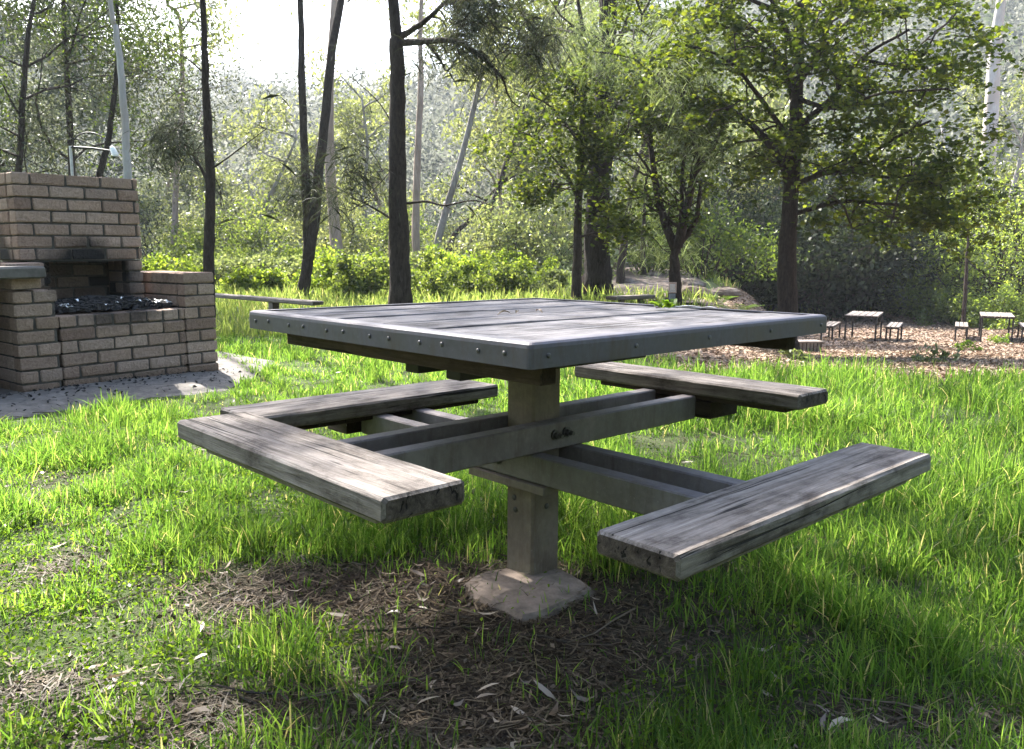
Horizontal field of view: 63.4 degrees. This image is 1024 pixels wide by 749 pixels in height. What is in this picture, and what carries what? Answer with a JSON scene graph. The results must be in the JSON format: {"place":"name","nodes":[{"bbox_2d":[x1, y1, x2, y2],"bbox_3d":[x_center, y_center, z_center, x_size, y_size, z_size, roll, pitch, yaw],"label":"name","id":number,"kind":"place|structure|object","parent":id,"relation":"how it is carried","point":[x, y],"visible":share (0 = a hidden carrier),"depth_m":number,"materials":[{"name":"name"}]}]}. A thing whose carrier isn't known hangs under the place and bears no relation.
{"place":"outdoors","nodes":[
{"label":"outdoors","id":0,"kind":"place"},
{"bbox_2d":[0,351,277,419],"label":"paving","id":1,"kind":"structure","parent":0,"point":[142,390],"depth_m":5.44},
{"bbox_2d":[0,172,218,391],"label":"brick barbecue","id":2,"kind":"object","parent":1,"relation":"on","point":[63,236],"visible":0.93,"depth_m":5.84,"materials":[{"name":"brick"}]},
{"bbox_2d":[54,294,172,313],"bbox_3d":[-3.009,-0.521,6.041,0.675,0.126,0.856,7,11,38],"label":"charcoal","id":3,"kind":"object","parent":2,"relation":"in","point":[88,303],"visible":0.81,"depth_m":5.88,"materials":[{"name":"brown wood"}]},
{"bbox_2d":[0,368,266,410],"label":"charcoal crumbs","id":4,"kind":"object","parent":1,"relation":"on","point":[108,389],"visible":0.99,"depth_m":5.48,"materials":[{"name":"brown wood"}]},
{"bbox_2d":[1,0,671,111],"label":"sky","id":5,"kind":"structure","parent":0,"point":[275,50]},
{"bbox_2d":[0,429,1023,748],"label":"grass","id":6,"kind":"structure","parent":0,"point":[950,501],"depth_m":2.27,"materials":[{"name":"plant"}]},
{"bbox_2d":[0,0,1023,748],"bbox_3d":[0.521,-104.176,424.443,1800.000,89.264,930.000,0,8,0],"label":"ground","id":7,"kind":"structure","parent":0,"point":[102,644],"depth_m":2.13,"materials":[{"name":"soil"}]},
{"bbox_2d":[0,0,116,176],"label":"gum tree","id":8,"kind":"object","parent":7,"relation":"on","point":[12,149],"visible":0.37,"depth_m":19.32,"materials":[{"name":"green plant"}]},
{"bbox_2d":[0,0,132,163],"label":"gum tree","id":9,"kind":"object","parent":7,"relation":"on","point":[16,44],"visible":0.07,"depth_m":35.86,"materials":[{"name":"green plant"}]},
{"bbox_2d":[0,0,173,235],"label":"gum tree","id":10,"kind":"object","parent":7,"relation":"on","point":[118,170],"visible":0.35,"depth_m":30.49,"materials":[{"name":"green plant"}]},
{"bbox_2d":[10,0,167,175],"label":"gum tree","id":11,"kind":"object","parent":7,"relation":"on","point":[103,115],"visible":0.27,"depth_m":32.72,"materials":[{"name":"green plant"}]},
{"bbox_2d":[5,162,174,260],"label":"shrub","id":12,"kind":"object","parent":7,"relation":"on","point":[145,223],"visible":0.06,"depth_m":27.56,"materials":[{"name":"green plant"}]},
{"bbox_2d":[69,132,118,175],"bbox_3d":[-4.226,-1.344,8.498,0.497,2.221,0.074,0,8,0],"label":"pole lamp","id":13,"kind":"object","parent":7,"relation":"on","point":[114,152],"visible":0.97,"depth_m":8.35,"materials":[{"name":"metal"}]},
{"bbox_2d":[0,0,225,176],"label":"gum tree","id":14,"kind":"object","parent":7,"relation":"on","point":[102,163],"visible":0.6,"depth_m":16.44,"materials":[{"name":"plant"}]},
{"bbox_2d":[108,0,131,178],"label":"gum tree","id":15,"kind":"object","parent":7,"relation":"on","point":[127,166],"visible":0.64,"depth_m":12.02,"materials":[{"name":"white plant"}]},
{"bbox_2d":[0,0,241,192],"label":"gum tree","id":16,"kind":"object","parent":7,"relation":"on","point":[24,66],"visible":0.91,"depth_m":15.83,"materials":[{"name":"green plant"}]},
{"bbox_2d":[0,0,261,241],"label":"gum tree","id":17,"kind":"object","parent":7,"relation":"on","point":[69,119],"visible":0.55,"depth_m":17.31,"materials":[{"name":"plant"}]},
{"bbox_2d":[140,251,195,270],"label":"shrub","id":18,"kind":"object","parent":7,"relation":"on","point":[160,264],"visible":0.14,"depth_m":16.83,"materials":[{"name":"green plant"}]},
{"bbox_2d":[114,168,228,262],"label":"shrub","id":19,"kind":"object","parent":7,"relation":"on","point":[146,238],"visible":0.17,"depth_m":30.89,"materials":[{"name":"green plant"}]},
{"bbox_2d":[152,228,220,275],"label":"shrub","id":20,"kind":"object","parent":7,"relation":"on","point":[192,247],"visible":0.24,"depth_m":23.33,"materials":[{"name":"green plant"}]},
{"bbox_2d":[162,146,216,230],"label":"gum tree","id":21,"kind":"object","parent":7,"relation":"on","point":[188,194],"visible":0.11,"depth_m":49.00,"materials":[{"name":"green plant"}]},
{"bbox_2d":[132,69,255,256],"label":"gum tree","id":22,"kind":"object","parent":7,"relation":"on","point":[160,191],"visible":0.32,"depth_m":40.76,"materials":[{"name":"green plant"}]},
{"bbox_2d":[139,0,251,257],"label":"gum tree","id":23,"kind":"object","parent":7,"relation":"on","point":[176,187],"visible":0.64,"depth_m":28.57,"materials":[{"name":"green plant"}]},
{"bbox_2d":[99,0,310,328],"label":"she oak tree","id":24,"kind":"object","parent":7,"relation":"on","point":[208,174],"visible":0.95,"depth_m":9.75,"materials":[{"name":"green plant"}]},
{"bbox_2d":[152,183,280,253],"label":"shrub","id":25,"kind":"object","parent":7,"relation":"on","point":[198,210],"visible":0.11,"depth_m":34.01,"materials":[{"name":"green plant"}]},
{"bbox_2d":[181,137,260,249],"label":"gum tree","id":26,"kind":"object","parent":7,"relation":"on","point":[201,187],"visible":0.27,"depth_m":42.83,"materials":[{"name":"green plant"}]},
{"bbox_2d":[144,183,301,272],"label":"shrub","id":27,"kind":"object","parent":7,"relation":"on","point":[255,233],"visible":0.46,"depth_m":29.44,"materials":[{"name":"green plant"}]},
{"bbox_2d":[172,248,289,290],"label":"shrub","id":28,"kind":"object","parent":7,"relation":"on","point":[224,264],"visible":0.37,"depth_m":18.56,"materials":[{"name":"green plant"}]},
{"bbox_2d":[214,240,283,277],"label":"shrub","id":29,"kind":"object","parent":7,"relation":"on","point":[242,252],"visible":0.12,"depth_m":23.33,"materials":[{"name":"green plant"}]},
{"bbox_2d":[216,261,291,294],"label":"shrub","id":30,"kind":"object","parent":7,"relation":"on","point":[244,277],"visible":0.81,"depth_m":17.06,"materials":[{"name":"green plant"}]},
{"bbox_2d":[216,82,316,252],"bbox_3d":[-11.314,-8.729,37.779,5.308,8.629,7.056,0,8,0],"label":"gum tree","id":31,"kind":"object","parent":7,"relation":"on","point":[269,173],"visible":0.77,"depth_m":37.00,"materials":[{"name":"green plant"}]},
{"bbox_2d":[215,293,323,309],"bbox_3d":[-3.697,-0.808,11.052,3.945,0.512,0.162,8,11,43],"label":"timber rail","id":32,"kind":"object","parent":7,"relation":"on","point":[273,302],"visible":0.34,"depth_m":10.31,"materials":[{"name":"grey wood"}]},
{"bbox_2d":[254,249,321,286],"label":"shrub","id":33,"kind":"object","parent":7,"relation":"on","point":[293,270],"visible":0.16,"depth_m":19.80,"materials":[{"name":"green plant"}]},
{"bbox_2d":[256,132,324,249],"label":"gum tree","id":34,"kind":"object","parent":7,"relation":"on","point":[283,158],"visible":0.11,"depth_m":50.02,"materials":[{"name":"green plant"}]},
{"bbox_2d":[246,0,342,257],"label":"gum tree","id":35,"kind":"object","parent":7,"relation":"on","point":[338,237],"visible":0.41,"depth_m":25.27,"materials":[{"name":"grey plant"}]},
{"bbox_2d":[226,182,365,253],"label":"shrub","id":36,"kind":"object","parent":7,"relation":"on","point":[293,224],"visible":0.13,"depth_m":31.12,"materials":[{"name":"green plant"}]},
{"bbox_2d":[266,119,358,240],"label":"gum tree","id":37,"kind":"object","parent":7,"relation":"on","point":[310,150],"visible":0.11,"depth_m":44.69,"materials":[{"name":"green plant"}]},
{"bbox_2d":[277,238,350,279],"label":"shrub","id":38,"kind":"object","parent":7,"relation":"on","point":[292,251],"visible":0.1,"depth_m":23.40,"materials":[{"name":"green plant"}]},
{"bbox_2d":[287,247,357,293],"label":"shrub","id":39,"kind":"object","parent":7,"relation":"on","point":[323,261],"visible":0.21,"depth_m":17.64,"materials":[{"name":"green plant"}]},
{"bbox_2d":[264,0,381,299],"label":"she oak tree","id":40,"kind":"object","parent":7,"relation":"on","point":[310,233],"visible":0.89,"depth_m":15.51,"materials":[{"name":"brown plant"}]},
{"bbox_2d":[265,183,410,258],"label":"shrub","id":41,"kind":"object","parent":7,"relation":"on","point":[347,249],"visible":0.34,"depth_m":29.11,"materials":[{"name":"green plant"}]},
{"bbox_2d":[323,249,389,298],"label":"shrub","id":42,"kind":"object","parent":7,"relation":"on","point":[364,274],"visible":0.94,"depth_m":16.05,"materials":[{"name":"green plant"}]},
{"bbox_2d":[289,32,431,243],"bbox_3d":[-7.134,-10.288,39.364,6.410,11.271,5.193,-7,11,-42],"label":"gum tree","id":43,"kind":"object","parent":7,"relation":"on","point":[346,109],"visible":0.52,"depth_m":38.72,"materials":[{"name":"green plant"}]},
{"bbox_2d":[320,190,445,258],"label":"shrub","id":44,"kind":"object","parent":7,"relation":"on","point":[380,227],"visible":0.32,"depth_m":30.85,"materials":[{"name":"green plant"}]},
{"bbox_2d":[334,83,432,246],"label":"gum tree","id":45,"kind":"object","parent":7,"relation":"on","point":[367,116],"visible":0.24,"depth_m":48.63,"materials":[{"name":"green plant"}]},
{"bbox_2d":[348,0,452,256],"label":"gum tree","id":46,"kind":"object","parent":7,"relation":"on","point":[416,206],"visible":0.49,"depth_m":27.17,"materials":[{"name":"grey plant"}]},
{"bbox_2d":[376,242,465,300],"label":"shrub","id":47,"kind":"object","parent":7,"relation":"on","point":[426,277],"visible":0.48,"depth_m":16.48,"materials":[{"name":"green plant"}]},
{"bbox_2d":[0,387,874,748],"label":"clover weeds","id":48,"kind":"object","parent":7,"relation":"on","point":[120,681],"visible":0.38,"depth_m":1.97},
{"bbox_2d":[300,0,591,303],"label":"she oak tree","id":49,"kind":"object","parent":7,"relation":"on","point":[400,291],"visible":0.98,"depth_m":10.30,"materials":[{"name":"green plant"}]},
{"bbox_2d":[420,207,484,259],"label":"shrub","id":50,"kind":"object","parent":7,"relation":"on","point":[447,228],"visible":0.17,"depth_m":35.83,"materials":[{"name":"green plant"}]},
{"bbox_2d":[386,0,534,250],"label":"gum tree","id":51,"kind":"object","parent":7,"relation":"on","point":[445,210],"visible":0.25,"depth_m":31.95,"materials":[{"name":"grey plant"}]},
{"bbox_2d":[423,249,507,293],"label":"shrub","id":52,"kind":"object","parent":7,"relation":"on","point":[466,264],"visible":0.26,"depth_m":18.57,"materials":[{"name":"green plant"}]},
{"bbox_2d":[214,272,741,336],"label":"meadow grass","id":53,"kind":"structure","parent":7,"relation":"on","point":[244,306],"depth_m":15.51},
{"bbox_2d":[422,91,562,254],"bbox_3d":[-0.588,-7.315,33.436,5.279,7.170,5.016,7,11,40],"label":"gum tree","id":54,"kind":"object","parent":7,"relation":"on","point":[516,164],"visible":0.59,"depth_m":32.85,"materials":[{"name":"green plant"}]},
{"bbox_2d":[450,261,536,297],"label":"shrub","id":55,"kind":"object","parent":7,"relation":"on","point":[504,278],"visible":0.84,"depth_m":17.68,"materials":[{"name":"green plant"}]},
{"bbox_2d":[429,198,573,273],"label":"shrub","id":56,"kind":"object","parent":7,"relation":"on","point":[483,241],"visible":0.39,"depth_m":25.73,"materials":[{"name":"green plant"}]},
{"bbox_2d":[1,399,1002,748],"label":"twigs","id":57,"kind":"object","parent":7,"relation":"on","point":[933,713],"visible":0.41,"depth_m":1.92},
{"bbox_2d":[430,46,575,244],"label":"gum tree","id":58,"kind":"object","parent":7,"relation":"on","point":[461,124],"visible":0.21,"depth_m":40.09,"materials":[{"name":"green plant"}]},
{"bbox_2d":[472,243,537,275],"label":"shrub","id":59,"kind":"object","parent":7,"relation":"on","point":[508,257],"visible":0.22,"depth_m":24.57,"materials":[{"name":"green plant"}]},
{"bbox_2d":[0,366,1023,748],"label":"dead needles","id":60,"kind":"object","parent":7,"relation":"on","point":[452,716],"visible":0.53,"depth_m":1.82,"materials":[{"name":"plant"}]},
{"bbox_2d":[0,0,1023,248],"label":"forest","id":61,"kind":"object","parent":7,"relation":"on","point":[438,110],"visible":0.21,"depth_m":77.51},
{"bbox_2d":[0,357,1023,748],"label":"fallen leaves","id":62,"kind":"object","parent":7,"relation":"on","point":[548,693],"visible":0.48,"depth_m":1.77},
{"bbox_2d":[0,381,1023,748],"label":"leaf fragments","id":63,"kind":"object","parent":7,"relation":"on","point":[510,659],"visible":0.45,"depth_m":1.86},
{"bbox_2d":[434,0,598,257],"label":"gum tree","id":64,"kind":"object","parent":7,"relation":"on","point":[500,181],"visible":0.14,"depth_m":30.18,"materials":[{"name":"green plant"}]},
{"bbox_2d":[486,253,562,284],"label":"shrub","id":65,"kind":"object","parent":7,"relation":"on","point":[524,265],"visible":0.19,"depth_m":19.43,"materials":[{"name":"green plant"}]},
{"bbox_2d":[461,172,633,279],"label":"shrub","id":66,"kind":"object","parent":7,"relation":"on","point":[556,253],"visible":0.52,"depth_m":25.25,"materials":[{"name":"green plant"}]},
{"bbox_2d":[528,266,571,298],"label":"shrub","id":67,"kind":"object","parent":7,"relation":"on","point":[558,277],"visible":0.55,"depth_m":17.83,"materials":[{"name":"green plant"}]},
{"bbox_2d":[177,298,930,624],"bbox_3d":[0.047,0.232,2.339,1.675,0.813,1.762,-7,11,-42],"label":"picnic table","id":68,"kind":"object","parent":7,"relation":"on","point":[414,446],"visible":0.98,"depth_m":2.04,"materials":[{"name":"grey wood"}]},
{"bbox_2d":[484,0,630,243],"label":"gum tree","id":69,"kind":"object","parent":7,"relation":"on","point":[565,158],"visible":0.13,"depth_m":34.31,"materials":[{"name":"green plant"}]},
{"bbox_2d":[467,0,684,299],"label":"broadleaf tree","id":70,"kind":"object","parent":7,"relation":"on","point":[541,190],"visible":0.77,"depth_m":15.22,"materials":[{"name":"green plant"}]},
{"bbox_2d":[521,172,657,274],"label":"shrub","id":71,"kind":"object","parent":7,"relation":"on","point":[571,238],"visible":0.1,"depth_m":29.18,"materials":[{"name":"green plant"}]},
{"bbox_2d":[529,44,738,274],"bbox_3d":[3.686,-6.469,25.329,6.106,7.399,6.157,6,10,36],"label":"gum tree","id":72,"kind":"object","parent":7,"relation":"on","point":[643,272],"visible":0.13,"depth_m":26.40,"materials":[{"name":"green plant"}]},
{"bbox_2d":[582,186,709,273],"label":"shrub","id":73,"kind":"object","parent":7,"relation":"on","point":[634,263],"visible":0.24,"depth_m":28.51,"materials":[{"name":"green plant"}]},
{"bbox_2d":[500,0,804,299],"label":"she oak tree","id":74,"kind":"object","parent":7,"relation":"on","point":[598,273],"visible":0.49,"depth_m":14.77,"materials":[{"name":"green plant"}]},
{"bbox_2d":[609,61,728,260],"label":"gum tree","id":75,"kind":"object","parent":7,"relation":"on","point":[628,176],"visible":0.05,"depth_m":42.55,"materials":[{"name":"green plant"}]},
{"bbox_2d":[591,0,762,283],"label":"gum tree","id":76,"kind":"object","parent":7,"relation":"on","point":[620,275],"visible":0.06,"depth_m":23.62,"materials":[{"name":"green plant"}]},
{"bbox_2d":[617,45,739,230],"bbox_3d":[7.875,-9.271,39.111,7.405,11.822,5.231,0,8,0],"label":"gum tree","id":77,"kind":"object","parent":7,"relation":"on","point":[633,158],"visible":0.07,"depth_m":39.07,"materials":[{"name":"green plant"}]},
{"bbox_2d":[578,2,840,305],"bbox_3d":[3.351,-3.773,14.817,4.324,5.604,4.132,0,8,0],"label":"broadleaf tree","id":78,"kind":"object","parent":7,"relation":"on","point":[676,242],"visible":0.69,"depth_m":14.97,"materials":[{"name":"green plant"}]},
{"bbox_2d":[627,187,813,306],"bbox_3d":[8.463,-5.382,34.499,8.530,5.420,7.807,0,8,0],"label":"thicket shrub","id":79,"kind":"object","parent":7,"relation":"on","point":[730,215],"visible":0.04,"depth_m":32.87,"materials":[{"name":"green plant"}]},
{"bbox_2d":[635,189,811,283],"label":"shrub","id":80,"kind":"object","parent":7,"relation":"on","point":[751,246],"visible":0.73,"depth_m":26.56,"materials":[{"name":"green plant"}]},
{"bbox_2d":[630,166,823,300],"bbox_3d":[11.162,-6.413,37.309,10.208,7.290,10.080,-2,9,-18],"label":"thicket shrub","id":81,"kind":"object","parent":7,"relation":"on","point":[752,193],"visible":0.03,"depth_m":36.66,"materials":[{"name":"green plant"}]},
{"bbox_2d":[699,72,804,207],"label":"gum tree","id":82,"kind":"object","parent":7,"relation":"on","point":[779,103],"visible":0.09,"depth_m":45.42,"materials":[{"name":"green plant"}]},
{"bbox_2d":[665,187,888,321],"bbox_3d":[10.374,-4.143,32.442,8.489,6.143,7.852,-4,9,-27],"label":"thicket shrub","id":83,"kind":"object","parent":7,"relation":"on","point":[768,293],"visible":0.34,"depth_m":30.62,"materials":[{"name":"green plant"}]},
{"bbox_2d":[731,97,827,219],"bbox_3d":[12.399,-8.288,38.979,6.753,10.247,5.057,-7,11,-41],"label":"gum tree","id":84,"kind":"object","parent":7,"relation":"on","point":[803,155],"visible":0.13,"depth_m":38.75,"materials":[{"name":"green plant"}]},
{"bbox_2d":[705,121,876,230],"bbox_3d":[13.492,-7.261,38.827,13.390,8.640,9.488,-4,9,-28],"label":"thicket shrub","id":85,"kind":"object","parent":7,"relation":"on","point":[766,188],"visible":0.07,"depth_m":37.02,"materials":[{"name":"green plant"}]},
{"bbox_2d":[607,0,1023,351],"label":"broadleaf tree","id":86,"kind":"object","parent":7,"relation":"on","point":[793,142],"visible":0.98,"depth_m":12.53,"materials":[{"name":"green plant"}]},
{"bbox_2d":[712,175,939,317],"bbox_3d":[12.682,-4.542,33.699,10.405,7.275,10.134,0,8,0],"label":"thicket shrub","id":87,"kind":"object","parent":7,"relation":"on","point":[801,251],"visible":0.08,"depth_m":31.66,"materials":[{"name":"green plant"}]},
{"bbox_2d":[644,274,1023,382],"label":"bark litter","id":88,"kind":"object","parent":7,"relation":"on","point":[1003,355],"visible":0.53,"depth_m":15.65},
{"bbox_2d":[754,182,951,322],"bbox_3d":[12.993,-4.909,32.065,7.944,5.623,8.158,0,8,0],"label":"thicket shrub","id":89,"kind":"object","parent":7,"relation":"on","point":[874,260],"visible":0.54,"depth_m":29.89,"materials":[{"name":"green plant"}]},
{"bbox_2d":[844,311,883,340],"bbox_3d":[9.572,-1.253,22.547,0.804,0.822,1.904,5,9,28],"label":"table","id":90,"kind":"object","parent":7,"relation":"on","point":[862,314],"visible":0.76,"depth_m":22.06,"materials":[{"name":"grey wood"}]},
{"bbox_2d":[706,354,1023,400],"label":"crest grass","id":91,"kind":"structure","parent":7,"relation":"on","point":[790,364],"depth_m":6.09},
{"bbox_2d":[757,151,1000,313],"bbox_3d":[15.101,-5.754,35.323,10.588,6.382,12.290,-4,9,-26],"label":"thicket shrub","id":92,"kind":"object","parent":7,"relation":"on","point":[930,253],"visible":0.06,"depth_m":31.48,"materials":[{"name":"green plant"}]},
{"bbox_2d":[766,130,1019,301],"bbox_3d":[16.357,-7.224,38.868,13.613,9.111,13.838,0,8,0],"label":"thicket shrub","id":93,"kind":"object","parent":7,"relation":"on","point":[1002,152],"visible":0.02,"depth_m":35.75,"materials":[{"name":"green plant"}]},
{"bbox_2d":[800,148,1022,317],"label":"thicket shrub","id":94,"kind":"object","parent":7,"relation":"on","point":[995,270],"visible":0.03,"depth_m":33.79,"materials":[{"name":"green plant"}]},
{"bbox_2d":[910,342,961,361],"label":"plant","id":95,"kind":"object","parent":7,"relation":"on","point":[944,354],"visible":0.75,"depth_m":10.57,"materials":[{"name":"green plant"}]},
{"bbox_2d":[858,153,1023,321],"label":"shrub","id":96,"kind":"object","parent":7,"relation":"on","point":[996,281],"visible":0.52,"depth_m":29.56,"materials":[{"name":"green plant"}]},
{"bbox_2d":[877,218,1022,317],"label":"shrub","id":97,"kind":"object","parent":7,"relation":"on","point":[925,295],"visible":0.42,"depth_m":31.28,"materials":[{"name":"green plant"}]},
{"bbox_2d":[879,194,1023,322],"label":"shrub","id":98,"kind":"object","parent":7,"relation":"on","point":[958,276],"visible":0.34,"depth_m":30.63,"materials":[{"name":"green plant"}]},
{"bbox_2d":[911,285,1003,326],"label":"shrub","id":99,"kind":"object","parent":7,"relation":"on","point":[943,304],"visible":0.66,"depth_m":29.15,"materials":[{"name":"green plant"}]},
{"bbox_2d":[944,135,1021,329],"bbox_3d":[14.945,-4.484,26.657,3.010,6.519,3.181,0,8,0],"label":"gum tree","id":100,"kind":"object","parent":7,"relation":"on","point":[965,285],"visible":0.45,"depth_m":26.31,"materials":[{"name":"green plant"}]},
{"bbox_2d":[943,61,1023,271],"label":"gum tree","id":101,"kind":"object","parent":7,"relation":"on","point":[1019,97],"visible":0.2,"depth_m":44.89,"materials":[{"name":"green plant"}]},
{"bbox_2d":[948,280,1023,329],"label":"shrub","id":102,"kind":"object","parent":7,"relation":"on","point":[978,307],"visible":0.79,"depth_m":27.84,"materials":[{"name":"green plant"}]},
{"bbox_2d":[970,0,1005,293],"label":"gum tree","id":103,"kind":"object","parent":7,"relation":"on","point":[992,77],"visible":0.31,"depth_m":38.29,"materials":[{"name":"white plant"}]},
{"bbox_2d":[960,36,1023,280],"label":"gum tree","id":104,"kind":"object","parent":7,"relation":"on","point":[1019,160],"visible":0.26,"depth_m":42.91,"materials":[{"name":"green plant"}]},
{"bbox_2d":[978,312,1014,342],"bbox_3d":[13.741,-1.305,23.546,0.806,0.822,1.904,5,9,28],"label":"table","id":105,"kind":"object","parent":7,"relation":"on","point":[1002,315],"visible":0.85,"depth_m":22.95,"materials":[{"name":"grey wood"}]},
{"bbox_2d":[0,329,1023,463],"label":"grass","id":106,"kind":"structure","parent":0,"point":[838,413],"depth_m":4.64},
{"bbox_2d":[612,266,728,308],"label":"path","id":107,"kind":"structure","parent":0,"point":[651,282],"depth_m":23.37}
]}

